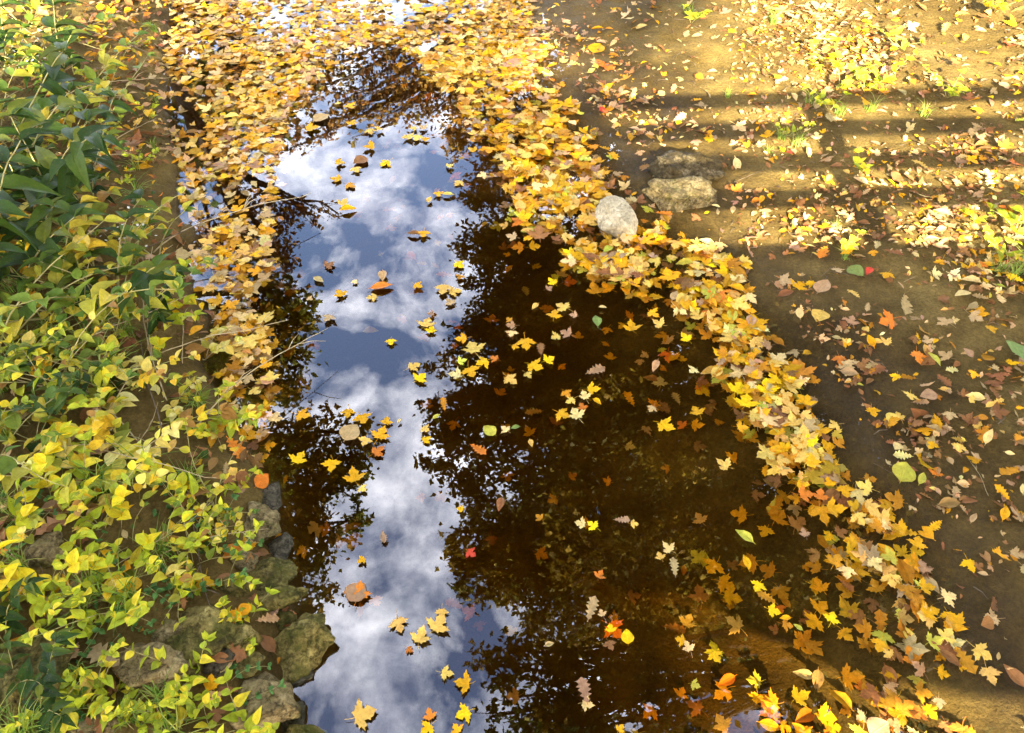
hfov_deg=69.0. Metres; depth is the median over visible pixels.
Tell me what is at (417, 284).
maple leaf
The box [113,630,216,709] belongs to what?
lime seedling
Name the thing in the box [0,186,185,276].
yellowing shrub
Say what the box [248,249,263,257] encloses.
maple leaf
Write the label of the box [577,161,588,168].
maple leaf
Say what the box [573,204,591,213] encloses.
maple leaf
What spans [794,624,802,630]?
oval leaf
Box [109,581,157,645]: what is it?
vetch plant
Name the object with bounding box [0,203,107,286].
broad leaved plant
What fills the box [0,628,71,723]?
plant
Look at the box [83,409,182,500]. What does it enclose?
pale leaved shrub
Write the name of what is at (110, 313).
grass tuft
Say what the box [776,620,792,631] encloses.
maple leaf
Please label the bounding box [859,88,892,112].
grass tuft
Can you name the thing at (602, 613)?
maple leaf
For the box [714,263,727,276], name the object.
maple leaf
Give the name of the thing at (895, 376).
maple leaf
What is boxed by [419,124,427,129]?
maple leaf
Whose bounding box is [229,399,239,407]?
maple leaf
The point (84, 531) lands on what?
lime seedling
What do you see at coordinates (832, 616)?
maple leaf
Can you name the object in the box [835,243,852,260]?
grass tuft
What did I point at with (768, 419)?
maple leaf
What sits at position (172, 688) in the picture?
lime seedling
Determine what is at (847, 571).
maple leaf
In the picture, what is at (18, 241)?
grass tuft
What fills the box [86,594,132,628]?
grass tuft
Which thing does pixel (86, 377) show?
broad leaved plant
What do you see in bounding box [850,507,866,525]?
maple leaf
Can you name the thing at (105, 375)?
yellow leaved sapling
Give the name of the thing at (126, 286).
yellowing shrub
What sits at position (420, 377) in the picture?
maple leaf
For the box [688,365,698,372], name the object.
maple leaf
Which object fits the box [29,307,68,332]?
grass tuft
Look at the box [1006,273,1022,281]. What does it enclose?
oak leaf
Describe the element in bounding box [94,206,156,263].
white aster
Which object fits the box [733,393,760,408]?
maple leaf
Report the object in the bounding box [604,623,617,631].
maple leaf
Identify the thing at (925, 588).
maple leaf
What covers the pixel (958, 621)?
maple leaf
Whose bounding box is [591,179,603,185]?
maple leaf
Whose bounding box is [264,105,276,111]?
maple leaf
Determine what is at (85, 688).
vetch plant
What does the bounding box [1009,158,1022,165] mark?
maple leaf
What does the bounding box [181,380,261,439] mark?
lime seedling
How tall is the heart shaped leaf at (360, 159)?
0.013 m
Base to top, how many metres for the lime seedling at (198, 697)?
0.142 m
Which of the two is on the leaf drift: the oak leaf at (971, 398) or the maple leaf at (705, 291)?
the maple leaf at (705, 291)
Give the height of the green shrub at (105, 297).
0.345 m
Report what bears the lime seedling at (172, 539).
on the ground at (418, 568)
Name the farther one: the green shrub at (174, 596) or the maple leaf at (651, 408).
the maple leaf at (651, 408)
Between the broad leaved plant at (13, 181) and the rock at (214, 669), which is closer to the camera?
the rock at (214, 669)
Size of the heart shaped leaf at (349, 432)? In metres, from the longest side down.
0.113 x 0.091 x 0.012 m
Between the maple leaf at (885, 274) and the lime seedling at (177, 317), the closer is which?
the lime seedling at (177, 317)
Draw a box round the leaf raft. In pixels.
[160,0,554,462]
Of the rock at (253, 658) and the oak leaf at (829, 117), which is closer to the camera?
the rock at (253, 658)
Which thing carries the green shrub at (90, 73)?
on the ground at (418, 568)
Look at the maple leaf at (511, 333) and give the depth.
3.62 m
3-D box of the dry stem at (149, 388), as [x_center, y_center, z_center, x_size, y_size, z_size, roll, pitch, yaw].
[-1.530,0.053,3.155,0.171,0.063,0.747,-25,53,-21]
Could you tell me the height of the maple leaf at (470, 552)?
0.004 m
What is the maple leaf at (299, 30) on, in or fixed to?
on the leaf raft
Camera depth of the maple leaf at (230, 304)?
3.75 m
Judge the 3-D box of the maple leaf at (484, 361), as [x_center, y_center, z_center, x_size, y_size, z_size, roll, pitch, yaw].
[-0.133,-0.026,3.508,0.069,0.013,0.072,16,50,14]
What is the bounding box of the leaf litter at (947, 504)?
[539,0,1023,727]
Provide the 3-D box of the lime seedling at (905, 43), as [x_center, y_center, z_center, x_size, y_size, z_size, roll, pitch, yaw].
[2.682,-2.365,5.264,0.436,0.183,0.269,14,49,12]
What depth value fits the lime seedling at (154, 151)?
4.40 m
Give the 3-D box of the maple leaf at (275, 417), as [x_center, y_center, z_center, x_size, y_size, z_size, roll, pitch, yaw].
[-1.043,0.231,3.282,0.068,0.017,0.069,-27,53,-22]
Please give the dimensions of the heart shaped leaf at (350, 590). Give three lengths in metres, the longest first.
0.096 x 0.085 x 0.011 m
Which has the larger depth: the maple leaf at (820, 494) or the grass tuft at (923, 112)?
the grass tuft at (923, 112)
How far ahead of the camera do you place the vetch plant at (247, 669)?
2.41 m
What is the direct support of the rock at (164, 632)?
on the ground at (418, 568)
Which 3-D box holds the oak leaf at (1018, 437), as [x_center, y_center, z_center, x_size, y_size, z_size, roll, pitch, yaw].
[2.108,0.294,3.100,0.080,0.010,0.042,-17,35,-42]
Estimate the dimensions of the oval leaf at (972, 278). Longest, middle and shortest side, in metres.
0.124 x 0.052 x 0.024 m
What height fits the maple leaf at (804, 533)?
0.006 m
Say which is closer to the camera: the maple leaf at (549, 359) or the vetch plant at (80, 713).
the vetch plant at (80, 713)
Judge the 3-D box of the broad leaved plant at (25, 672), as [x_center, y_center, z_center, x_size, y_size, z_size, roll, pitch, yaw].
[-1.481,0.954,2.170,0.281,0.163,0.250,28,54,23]
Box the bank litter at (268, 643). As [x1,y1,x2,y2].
[0,0,295,732]
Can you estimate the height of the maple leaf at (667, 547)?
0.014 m
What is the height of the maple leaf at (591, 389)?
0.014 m
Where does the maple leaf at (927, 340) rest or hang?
on the leaf litter at (947, 504)
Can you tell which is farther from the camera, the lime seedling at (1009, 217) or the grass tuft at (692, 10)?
the grass tuft at (692, 10)
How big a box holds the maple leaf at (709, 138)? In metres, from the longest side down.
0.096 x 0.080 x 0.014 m
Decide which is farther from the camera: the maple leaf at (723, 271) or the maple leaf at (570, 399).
the maple leaf at (723, 271)
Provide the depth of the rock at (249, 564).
2.70 m
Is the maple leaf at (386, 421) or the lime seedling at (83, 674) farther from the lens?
the maple leaf at (386, 421)
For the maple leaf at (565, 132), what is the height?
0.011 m
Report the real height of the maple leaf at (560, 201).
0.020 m
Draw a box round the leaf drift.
[418,31,966,672]
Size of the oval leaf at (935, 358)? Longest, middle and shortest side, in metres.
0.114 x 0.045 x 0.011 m
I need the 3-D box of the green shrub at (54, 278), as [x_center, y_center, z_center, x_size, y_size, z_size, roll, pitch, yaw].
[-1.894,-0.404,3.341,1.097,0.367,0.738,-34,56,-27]
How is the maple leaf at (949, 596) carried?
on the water
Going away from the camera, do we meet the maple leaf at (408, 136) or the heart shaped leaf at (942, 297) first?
the heart shaped leaf at (942, 297)
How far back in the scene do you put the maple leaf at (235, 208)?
4.30 m
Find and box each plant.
[0,0,31,76]
[0,0,94,88]
[0,40,75,153]
[0,81,95,189]
[0,90,139,214]
[0,98,119,214]
[0,109,117,251]
[0,128,62,253]
[0,134,81,242]
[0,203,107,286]
[0,244,22,288]
[0,342,89,420]
[0,452,57,501]
[0,514,38,587]
[0,571,48,642]
[0,628,57,701]
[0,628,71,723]
[3,508,73,527]
[12,0,42,12]
[16,188,175,316]
[21,626,80,732]
[37,710,93,730]
[38,457,101,515]
[38,575,114,635]
[50,349,130,403]
[67,646,101,706]
[78,568,156,657]
[85,550,176,608]
[95,530,107,542]
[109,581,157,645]
[139,482,206,528]
[146,266,190,336]
[155,563,247,610]
[167,691,183,729]
[196,679,285,729]
[199,493,263,555]
[230,622,271,680]
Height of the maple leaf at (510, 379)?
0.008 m
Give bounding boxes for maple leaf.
[182,58,194,64]
[182,141,196,149]
[215,268,229,278]
[216,59,227,64]
[218,386,232,393]
[224,299,240,309]
[225,359,241,371]
[226,322,240,336]
[227,146,239,154]
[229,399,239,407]
[230,205,243,210]
[233,225,247,232]
[241,355,255,366]
[242,109,255,114]
[243,371,255,383]
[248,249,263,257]
[248,387,258,394]
[251,403,265,412]
[257,43,272,49]
[257,271,270,281]
[257,358,271,368]
[260,210,273,220]
[261,370,280,383]
[262,142,278,148]
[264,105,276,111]
[267,411,283,424]
[288,451,306,464]
[290,28,302,33]
[291,408,310,420]
[299,122,319,130]
[321,261,333,268]
[321,456,341,471]
[323,312,334,320]
[330,158,344,164]
[330,174,340,181]
[333,289,346,296]
[337,198,349,204]
[340,404,354,417]
[343,466,366,484]
[343,580,370,606]
[344,102,354,108]
[344,182,354,188]
[345,698,376,730]
[346,119,357,124]
[350,165,361,171]
[351,412,370,423]
[357,436,372,445]
[357,484,366,491]
[357,555,364,562]
[364,128,375,134]
[364,140,374,148]
[367,293,379,301]
[370,425,389,443]
[370,446,384,456]
[380,159,390,166]
[380,416,393,424]
[384,339,396,344]
[388,616,408,632]
[401,132,413,138]
[404,646,412,652]
[408,362,419,370]
[410,133,422,140]
[410,624,429,648]
[413,281,421,287]
[413,373,425,382]
[416,317,435,326]
[417,228,430,236]
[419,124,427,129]
[419,424,429,431]
[421,436,430,442]
[421,720,434,732]
[422,708,436,723]
[425,325,436,333]
[426,613,449,632]
[435,608,448,615]
[436,280,451,294]
[437,665,453,679]
[445,299,455,306]
[447,367,460,378]
[449,286,461,297]
[451,723,462,732]
[453,261,463,267]
[453,670,474,693]
[454,178,463,185]
[454,333,467,342]
[455,274,465,278]
[455,703,471,723]
[457,357,466,364]
[457,504,465,511]
[459,365,480,376]
[461,341,484,357]
[465,547,475,556]
[476,171,489,178]
[476,356,488,368]
[490,355,499,362]
[501,159,513,166]
[501,426,509,432]
[503,373,516,383]
[505,231,517,240]
[506,320,517,328]
[506,328,517,336]
[513,176,522,181]
[515,335,535,350]
[516,209,532,221]
[524,371,531,377]
[527,161,536,167]
[527,182,543,190]
[527,357,542,370]
[528,198,539,208]
[535,514,542,520]
[541,169,557,180]
[543,354,554,363]
[546,310,562,318]
[548,277,556,285]
[549,184,561,192]
[551,331,561,339]
[552,408,569,420]
[555,197,564,204]
[556,302,571,311]
[557,128,570,136]
[560,253,584,265]
[560,327,575,337]
[560,389,571,396]
[565,396,575,403]
[569,311,576,317]
[569,407,584,423]
[570,152,582,158]
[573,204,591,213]
[575,516,585,528]
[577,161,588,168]
[577,403,587,411]
[578,696,594,710]
[579,390,590,401]
[581,243,597,253]
[584,382,600,393]
[587,267,600,273]
[587,521,597,530]
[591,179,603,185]
[594,569,604,578]
[597,609,606,618]
[602,638,615,650]
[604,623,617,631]
[614,258,631,268]
[615,724,624,732]
[622,319,641,330]
[629,519,638,527]
[633,265,642,271]
[638,236,653,244]
[647,307,658,316]
[648,404,656,411]
[652,316,666,327]
[655,552,665,559]
[656,416,674,430]
[657,267,680,283]
[662,541,674,552]
[675,633,684,646]
[681,332,691,343]
[682,640,694,653]
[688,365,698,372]
[690,406,704,414]
[691,678,700,690]
[701,287,715,298]
[704,134,713,142]
[704,320,719,330]
[707,651,721,662]
[713,369,728,384]
[713,713,731,731]
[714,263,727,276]
[716,345,731,357]
[716,457,731,469]
[724,350,746,364]
[729,273,745,284]
[730,120,745,130]
[731,183,741,191]
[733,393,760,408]
[735,420,749,432]
[742,290,756,303]
[745,407,761,421]
[749,313,768,330]
[751,579,766,591]
[753,348,760,354]
[755,140,765,146]
[756,361,770,370]
[756,405,779,426]
[756,442,776,459]
[765,603,780,616]
[774,272,795,285]
[776,454,790,468]
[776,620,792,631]
[781,397,800,415]
[788,14,799,19]
[789,432,810,448]
[790,279,806,289]
[791,485,813,501]
[791,686,809,707]
[794,246,807,251]
[799,395,817,409]
[799,527,809,537]
[813,488,829,500]
[822,497,847,517]
[824,612,839,625]
[825,554,843,568]
[826,74,838,81]
[829,419,842,430]
[831,267,844,272]
[831,352,846,364]
[835,485,855,497]
[837,565,857,578]
[840,244,854,256]
[843,533,860,548]
[844,315,858,327]
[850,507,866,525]
[856,478,878,494]
[856,708,866,722]
[860,95,872,104]
[865,405,880,416]
[867,556,883,571]
[868,516,884,533]
[869,149,880,155]
[870,636,889,651]
[879,309,901,329]
[879,544,897,565]
[880,271,894,277]
[880,336,892,345]
[880,570,900,587]
[883,647,893,658]
[889,371,900,380]
[889,518,907,534]
[895,412,904,419]
[897,576,918,599]
[901,390,918,399]
[904,20,919,30]
[905,593,927,610]
[906,536,927,549]
[907,427,918,434]
[910,346,926,363]
[912,599,939,620]
[918,577,934,594]
[922,213,934,223]
[922,335,934,343]
[928,467,942,476]
[932,265,942,279]
[932,697,945,708]
[936,317,954,326]
[936,627,956,644]
[937,240,948,247]
[938,587,956,606]
[941,408,957,419]
[945,611,965,629]
[950,57,961,64]
[959,555,975,572]
[964,154,977,163]
[964,309,983,321]
[966,640,991,660]
[968,370,979,378]
[970,103,983,113]
[971,452,980,458]
[977,13,990,17]
[979,660,1002,684]
[984,607,1000,625]
[985,322,997,332]
[989,364,999,370]
[991,546,1010,560]
[997,138,1017,151]
[1004,359,1020,364]
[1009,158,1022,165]
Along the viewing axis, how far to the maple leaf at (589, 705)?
2.47 m
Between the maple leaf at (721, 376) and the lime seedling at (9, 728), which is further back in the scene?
the maple leaf at (721, 376)
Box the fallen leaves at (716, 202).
[0,0,1019,598]
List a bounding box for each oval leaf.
[312,276,322,281]
[338,204,356,210]
[367,282,392,288]
[378,270,386,281]
[407,230,418,233]
[496,497,504,510]
[544,641,553,646]
[592,316,601,325]
[652,360,659,370]
[734,147,745,150]
[735,529,753,542]
[743,555,750,571]
[779,615,790,619]
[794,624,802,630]
[795,308,803,319]
[826,174,832,180]
[866,267,873,274]
[918,473,925,485]
[928,352,940,365]
[934,487,940,494]
[940,650,961,666]
[961,275,981,282]
[970,513,976,523]
[983,429,992,445]
[986,401,994,406]
[1000,506,1009,520]
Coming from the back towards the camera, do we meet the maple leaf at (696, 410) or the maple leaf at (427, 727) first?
the maple leaf at (696, 410)
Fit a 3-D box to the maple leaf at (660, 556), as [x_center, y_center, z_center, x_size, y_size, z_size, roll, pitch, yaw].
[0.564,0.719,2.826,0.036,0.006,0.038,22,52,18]
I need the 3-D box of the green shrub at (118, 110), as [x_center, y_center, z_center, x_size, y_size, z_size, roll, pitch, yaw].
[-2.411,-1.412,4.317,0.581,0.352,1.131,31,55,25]
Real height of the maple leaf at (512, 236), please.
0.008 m
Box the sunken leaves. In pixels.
[204,0,975,732]
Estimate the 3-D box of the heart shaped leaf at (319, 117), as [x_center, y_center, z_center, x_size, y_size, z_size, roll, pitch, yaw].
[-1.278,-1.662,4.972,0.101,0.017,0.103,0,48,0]
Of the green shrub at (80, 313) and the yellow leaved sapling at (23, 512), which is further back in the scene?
the green shrub at (80, 313)
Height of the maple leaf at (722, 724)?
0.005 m
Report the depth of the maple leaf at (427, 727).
2.42 m
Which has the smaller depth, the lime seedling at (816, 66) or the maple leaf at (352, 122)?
the maple leaf at (352, 122)
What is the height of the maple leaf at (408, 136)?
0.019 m
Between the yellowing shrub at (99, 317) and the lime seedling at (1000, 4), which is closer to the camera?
the yellowing shrub at (99, 317)
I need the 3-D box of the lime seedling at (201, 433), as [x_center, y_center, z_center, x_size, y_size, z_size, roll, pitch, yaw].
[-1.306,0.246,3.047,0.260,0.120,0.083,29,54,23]
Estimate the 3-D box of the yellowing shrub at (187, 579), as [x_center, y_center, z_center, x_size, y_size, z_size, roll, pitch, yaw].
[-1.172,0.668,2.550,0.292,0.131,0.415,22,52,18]
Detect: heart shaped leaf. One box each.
[313,113,328,120]
[339,424,359,441]
[344,583,365,602]
[353,155,367,163]
[483,425,496,435]
[542,88,554,92]
[588,43,604,53]
[621,629,633,643]
[811,309,829,321]
[813,280,830,292]
[846,264,863,275]
[867,717,889,732]
[883,215,894,220]
[892,462,915,481]
[893,442,903,449]
[920,388,937,399]
[938,295,949,300]
[955,290,970,295]
[963,348,973,357]
[999,82,1008,88]
[1006,340,1023,359]
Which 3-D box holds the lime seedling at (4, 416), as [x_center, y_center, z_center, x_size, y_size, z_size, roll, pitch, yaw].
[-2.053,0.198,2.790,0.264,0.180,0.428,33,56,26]
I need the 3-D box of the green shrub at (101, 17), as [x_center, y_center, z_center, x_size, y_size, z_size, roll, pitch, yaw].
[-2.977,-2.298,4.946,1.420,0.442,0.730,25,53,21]
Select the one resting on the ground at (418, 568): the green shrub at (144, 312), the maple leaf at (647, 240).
the green shrub at (144, 312)
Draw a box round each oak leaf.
[380,531,386,542]
[440,397,446,409]
[470,444,485,454]
[536,343,545,353]
[576,677,591,703]
[585,596,598,621]
[586,364,604,373]
[593,265,623,275]
[596,60,615,70]
[615,516,629,522]
[669,557,678,577]
[757,590,775,602]
[816,245,828,257]
[824,113,835,121]
[847,289,859,296]
[852,360,868,371]
[865,303,869,310]
[873,241,880,249]
[885,249,902,254]
[901,293,912,314]
[911,160,926,167]
[936,374,951,385]
[942,22,950,32]
[951,486,960,499]
[953,644,977,673]
[957,243,970,256]
[962,222,978,229]
[969,395,974,402]
[973,415,979,424]
[995,484,1009,498]
[997,293,1005,302]
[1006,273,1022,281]
[1013,433,1023,439]
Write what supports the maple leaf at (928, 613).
on the leaf drift
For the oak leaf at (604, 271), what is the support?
on the leaf drift
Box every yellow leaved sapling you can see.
[0,397,32,435]
[0,539,50,622]
[0,563,44,597]
[6,488,39,539]
[27,420,80,467]
[27,453,60,499]
[64,548,115,572]
[93,366,115,392]
[103,485,131,531]
[135,530,160,558]
[140,452,175,472]
[149,336,171,357]
[165,472,198,502]
[168,293,197,309]
[170,571,192,597]
[173,511,201,559]
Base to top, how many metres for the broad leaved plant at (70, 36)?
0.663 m
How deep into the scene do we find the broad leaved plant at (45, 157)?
3.55 m
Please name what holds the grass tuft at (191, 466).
on the ground at (418, 568)
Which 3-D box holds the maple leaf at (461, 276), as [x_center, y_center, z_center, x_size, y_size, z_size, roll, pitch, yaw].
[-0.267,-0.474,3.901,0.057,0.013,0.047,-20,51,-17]
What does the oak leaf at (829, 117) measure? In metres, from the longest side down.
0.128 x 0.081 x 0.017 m
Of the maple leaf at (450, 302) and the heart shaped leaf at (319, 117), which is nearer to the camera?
the maple leaf at (450, 302)
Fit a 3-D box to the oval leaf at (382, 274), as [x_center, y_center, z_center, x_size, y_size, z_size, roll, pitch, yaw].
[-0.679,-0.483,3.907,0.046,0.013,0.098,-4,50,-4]
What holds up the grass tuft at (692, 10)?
on the ground at (418, 568)
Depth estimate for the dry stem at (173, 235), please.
3.73 m
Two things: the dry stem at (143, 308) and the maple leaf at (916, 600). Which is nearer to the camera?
the maple leaf at (916, 600)
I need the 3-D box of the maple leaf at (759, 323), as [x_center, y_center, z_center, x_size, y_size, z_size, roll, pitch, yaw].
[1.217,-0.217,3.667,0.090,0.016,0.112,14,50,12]
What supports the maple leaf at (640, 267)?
on the leaf drift
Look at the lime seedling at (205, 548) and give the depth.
2.71 m
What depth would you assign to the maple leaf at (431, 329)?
3.64 m
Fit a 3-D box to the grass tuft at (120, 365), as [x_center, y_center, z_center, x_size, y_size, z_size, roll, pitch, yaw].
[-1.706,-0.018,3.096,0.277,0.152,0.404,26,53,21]
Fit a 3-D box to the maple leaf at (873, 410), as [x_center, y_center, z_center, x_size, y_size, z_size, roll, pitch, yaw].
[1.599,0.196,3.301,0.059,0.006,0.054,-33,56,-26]
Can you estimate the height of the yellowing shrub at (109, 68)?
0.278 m
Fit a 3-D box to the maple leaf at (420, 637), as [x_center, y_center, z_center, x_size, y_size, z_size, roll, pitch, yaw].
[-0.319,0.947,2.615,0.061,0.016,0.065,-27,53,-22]
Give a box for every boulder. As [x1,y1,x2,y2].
[110,641,189,692]
[164,604,237,668]
[229,671,300,730]
[274,612,335,683]
[641,176,716,214]
[648,150,724,181]
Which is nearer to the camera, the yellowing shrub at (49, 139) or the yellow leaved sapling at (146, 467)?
the yellow leaved sapling at (146, 467)
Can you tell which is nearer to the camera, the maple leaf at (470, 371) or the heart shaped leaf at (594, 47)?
the maple leaf at (470, 371)
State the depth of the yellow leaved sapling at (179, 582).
2.49 m
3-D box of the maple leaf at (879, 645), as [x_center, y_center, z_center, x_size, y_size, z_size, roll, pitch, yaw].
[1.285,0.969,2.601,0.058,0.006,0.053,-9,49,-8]
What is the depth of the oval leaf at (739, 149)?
4.61 m
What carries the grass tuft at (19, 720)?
on the ground at (418, 568)
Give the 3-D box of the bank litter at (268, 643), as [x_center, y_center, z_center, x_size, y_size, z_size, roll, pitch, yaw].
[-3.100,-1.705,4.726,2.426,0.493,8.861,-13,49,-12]
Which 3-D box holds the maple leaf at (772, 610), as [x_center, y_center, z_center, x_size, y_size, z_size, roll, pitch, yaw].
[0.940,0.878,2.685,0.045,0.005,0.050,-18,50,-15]
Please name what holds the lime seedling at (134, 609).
on the ground at (418, 568)
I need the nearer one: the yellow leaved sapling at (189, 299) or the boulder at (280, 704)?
the boulder at (280, 704)
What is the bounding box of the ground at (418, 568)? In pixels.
[0,0,1023,732]
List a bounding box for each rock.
[22,531,70,567]
[42,574,95,620]
[67,714,119,732]
[97,591,116,601]
[150,618,181,642]
[181,664,202,684]
[203,648,234,676]
[216,576,252,597]
[223,621,263,652]
[228,548,258,572]
[234,650,265,677]
[244,501,281,542]
[248,557,297,590]
[255,585,308,613]
[262,482,281,511]
[267,532,293,559]
[276,609,296,629]
[280,700,305,732]
[284,724,327,732]
[292,668,313,687]
[595,195,637,242]
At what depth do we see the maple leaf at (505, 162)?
4.61 m
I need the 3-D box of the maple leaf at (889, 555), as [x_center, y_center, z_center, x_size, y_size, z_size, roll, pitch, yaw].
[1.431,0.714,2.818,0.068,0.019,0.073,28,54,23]
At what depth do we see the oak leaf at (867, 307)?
3.67 m
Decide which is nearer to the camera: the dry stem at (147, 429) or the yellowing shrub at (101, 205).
the dry stem at (147, 429)
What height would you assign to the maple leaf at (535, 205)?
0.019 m
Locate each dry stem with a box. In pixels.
[26,147,127,155]
[54,295,186,357]
[66,371,137,440]
[67,443,184,448]
[68,72,170,93]
[75,206,226,285]
[88,31,164,61]
[93,120,155,165]
[98,448,213,477]
[116,502,210,565]
[125,403,157,460]
[128,328,162,428]
[141,290,166,399]
[142,246,170,360]
[152,192,311,252]
[153,314,286,355]
[160,527,267,554]
[179,471,218,606]
[181,309,186,362]
[198,328,327,423]
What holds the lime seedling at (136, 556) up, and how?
on the ground at (418, 568)
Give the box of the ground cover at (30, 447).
[2,2,223,732]
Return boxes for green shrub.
[0,2,52,78]
[0,6,112,74]
[0,43,112,142]
[0,195,190,336]
[0,197,181,327]
[0,215,132,354]
[0,252,151,363]
[0,288,90,355]
[0,305,114,379]
[0,366,96,448]
[0,382,71,520]
[0,535,25,572]
[1,52,157,150]
[2,62,123,163]
[11,82,134,127]
[15,22,158,138]
[16,116,60,177]
[31,306,140,394]
[32,251,217,402]
[63,231,100,265]
[103,500,148,559]
[113,200,196,258]
[161,487,243,631]
[193,472,259,551]
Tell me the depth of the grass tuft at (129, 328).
3.33 m
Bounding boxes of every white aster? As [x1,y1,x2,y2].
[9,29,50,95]
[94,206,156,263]
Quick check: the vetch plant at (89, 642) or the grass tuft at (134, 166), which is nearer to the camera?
the vetch plant at (89, 642)
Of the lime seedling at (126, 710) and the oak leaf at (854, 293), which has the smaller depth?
the lime seedling at (126, 710)
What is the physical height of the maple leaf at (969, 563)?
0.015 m
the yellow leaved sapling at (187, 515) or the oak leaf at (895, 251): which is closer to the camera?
the yellow leaved sapling at (187, 515)
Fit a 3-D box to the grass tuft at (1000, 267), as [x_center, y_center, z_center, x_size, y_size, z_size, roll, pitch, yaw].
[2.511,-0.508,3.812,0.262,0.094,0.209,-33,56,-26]
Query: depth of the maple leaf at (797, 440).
3.19 m
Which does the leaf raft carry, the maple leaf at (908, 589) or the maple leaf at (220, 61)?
the maple leaf at (220, 61)
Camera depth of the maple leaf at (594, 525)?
2.92 m
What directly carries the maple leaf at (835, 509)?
on the water
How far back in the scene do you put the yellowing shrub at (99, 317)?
3.19 m
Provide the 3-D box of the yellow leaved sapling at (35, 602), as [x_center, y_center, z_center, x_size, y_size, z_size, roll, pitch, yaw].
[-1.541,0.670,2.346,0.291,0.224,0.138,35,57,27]
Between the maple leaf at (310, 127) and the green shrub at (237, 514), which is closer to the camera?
the green shrub at (237, 514)
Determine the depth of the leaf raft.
5.39 m
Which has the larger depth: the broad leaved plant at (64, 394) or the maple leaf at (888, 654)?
the broad leaved plant at (64, 394)
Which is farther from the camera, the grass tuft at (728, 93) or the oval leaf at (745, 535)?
the grass tuft at (728, 93)
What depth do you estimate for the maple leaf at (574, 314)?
3.71 m
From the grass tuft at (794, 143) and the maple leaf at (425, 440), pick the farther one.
the grass tuft at (794, 143)
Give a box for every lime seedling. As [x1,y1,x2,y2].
[0,323,66,380]
[0,340,118,409]
[0,428,102,504]
[0,549,67,624]
[0,577,30,630]
[0,669,74,732]
[1,395,33,428]
[16,592,63,642]
[22,551,154,645]
[47,451,154,542]
[51,640,94,732]
[52,562,115,656]
[53,524,99,563]
[54,666,91,732]
[65,68,109,89]
[65,542,110,608]
[68,645,119,732]
[70,683,133,701]
[82,109,123,135]
[90,700,157,732]
[108,538,161,573]
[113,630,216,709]
[114,168,135,184]
[116,664,189,732]
[118,258,205,338]
[119,679,138,716]
[121,147,160,162]
[123,94,161,119]
[136,36,153,43]
[152,691,221,728]
[153,475,228,551]
[169,537,200,589]
[176,414,210,438]
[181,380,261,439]
[186,497,235,521]
[191,519,263,595]
[193,688,216,730]
[200,511,254,551]
[200,666,279,732]
[202,465,263,497]
[214,595,256,654]
[218,586,279,622]
[682,4,711,22]
[774,121,815,135]
[803,84,851,109]
[808,39,823,69]
[827,36,882,87]
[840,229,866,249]
[847,60,895,91]
[853,148,872,172]
[864,19,924,48]
[865,48,917,82]
[920,64,970,97]
[961,207,995,222]
[981,0,1020,12]
[982,211,1023,261]
[986,192,1023,227]
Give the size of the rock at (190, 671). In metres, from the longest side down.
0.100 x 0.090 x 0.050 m
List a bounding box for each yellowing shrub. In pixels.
[0,0,85,41]
[0,148,112,250]
[0,186,121,274]
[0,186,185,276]
[0,282,131,391]
[0,328,85,360]
[0,520,43,593]
[4,23,68,59]
[8,171,109,225]
[18,136,56,163]
[24,387,158,543]
[33,341,199,424]
[36,290,136,378]
[49,396,177,527]
[76,40,137,108]
[78,402,236,481]
[101,508,206,600]
[148,371,265,451]
[150,472,242,570]
[177,415,247,543]
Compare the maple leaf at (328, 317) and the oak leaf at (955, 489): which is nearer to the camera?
the oak leaf at (955, 489)
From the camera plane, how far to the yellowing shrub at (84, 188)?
3.84 m
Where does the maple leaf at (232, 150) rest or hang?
on the leaf raft
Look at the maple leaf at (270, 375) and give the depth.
3.44 m
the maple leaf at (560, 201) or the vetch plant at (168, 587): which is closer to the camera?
the vetch plant at (168, 587)
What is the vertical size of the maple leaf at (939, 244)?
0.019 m
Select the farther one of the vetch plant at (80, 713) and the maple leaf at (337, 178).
the maple leaf at (337, 178)
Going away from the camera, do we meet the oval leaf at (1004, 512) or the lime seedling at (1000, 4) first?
the oval leaf at (1004, 512)
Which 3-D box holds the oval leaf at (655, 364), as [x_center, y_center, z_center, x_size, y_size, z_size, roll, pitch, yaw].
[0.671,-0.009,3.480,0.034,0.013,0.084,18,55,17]
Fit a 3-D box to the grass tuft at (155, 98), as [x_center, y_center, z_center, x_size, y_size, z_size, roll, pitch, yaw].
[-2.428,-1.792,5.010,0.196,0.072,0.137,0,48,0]
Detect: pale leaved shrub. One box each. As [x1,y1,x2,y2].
[16,355,156,469]
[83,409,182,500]
[124,376,206,421]
[201,324,244,359]
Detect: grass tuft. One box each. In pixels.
[0,240,28,256]
[0,264,48,294]
[0,322,63,361]
[0,386,8,393]
[0,398,32,437]
[0,486,20,514]
[0,488,23,536]
[0,538,45,588]
[0,650,17,728]
[0,682,50,732]
[0,684,64,732]
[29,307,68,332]
[34,541,106,617]
[44,274,76,293]
[46,316,113,349]
[50,320,148,382]
[53,455,132,507]
[54,227,93,252]
[67,649,106,692]
[69,539,151,636]
[81,293,112,323]
[82,680,164,732]
[84,461,139,511]
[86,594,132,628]
[91,434,183,498]
[104,302,145,336]
[116,170,156,199]
[118,342,157,391]
[120,151,143,170]
[128,503,186,585]
[134,655,192,715]
[138,684,223,732]
[141,92,161,102]
[143,20,157,32]
[143,135,156,150]
[163,379,221,413]
[166,445,211,504]
[676,0,703,16]
[722,87,733,97]
[766,4,782,23]
[769,125,793,141]
[779,129,819,148]
[794,89,824,105]
[835,101,853,115]
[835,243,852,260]
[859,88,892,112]
[908,97,945,117]
[984,242,1022,273]
[1002,257,1023,281]
[1004,236,1023,274]
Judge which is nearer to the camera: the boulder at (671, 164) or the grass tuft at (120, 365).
the grass tuft at (120, 365)

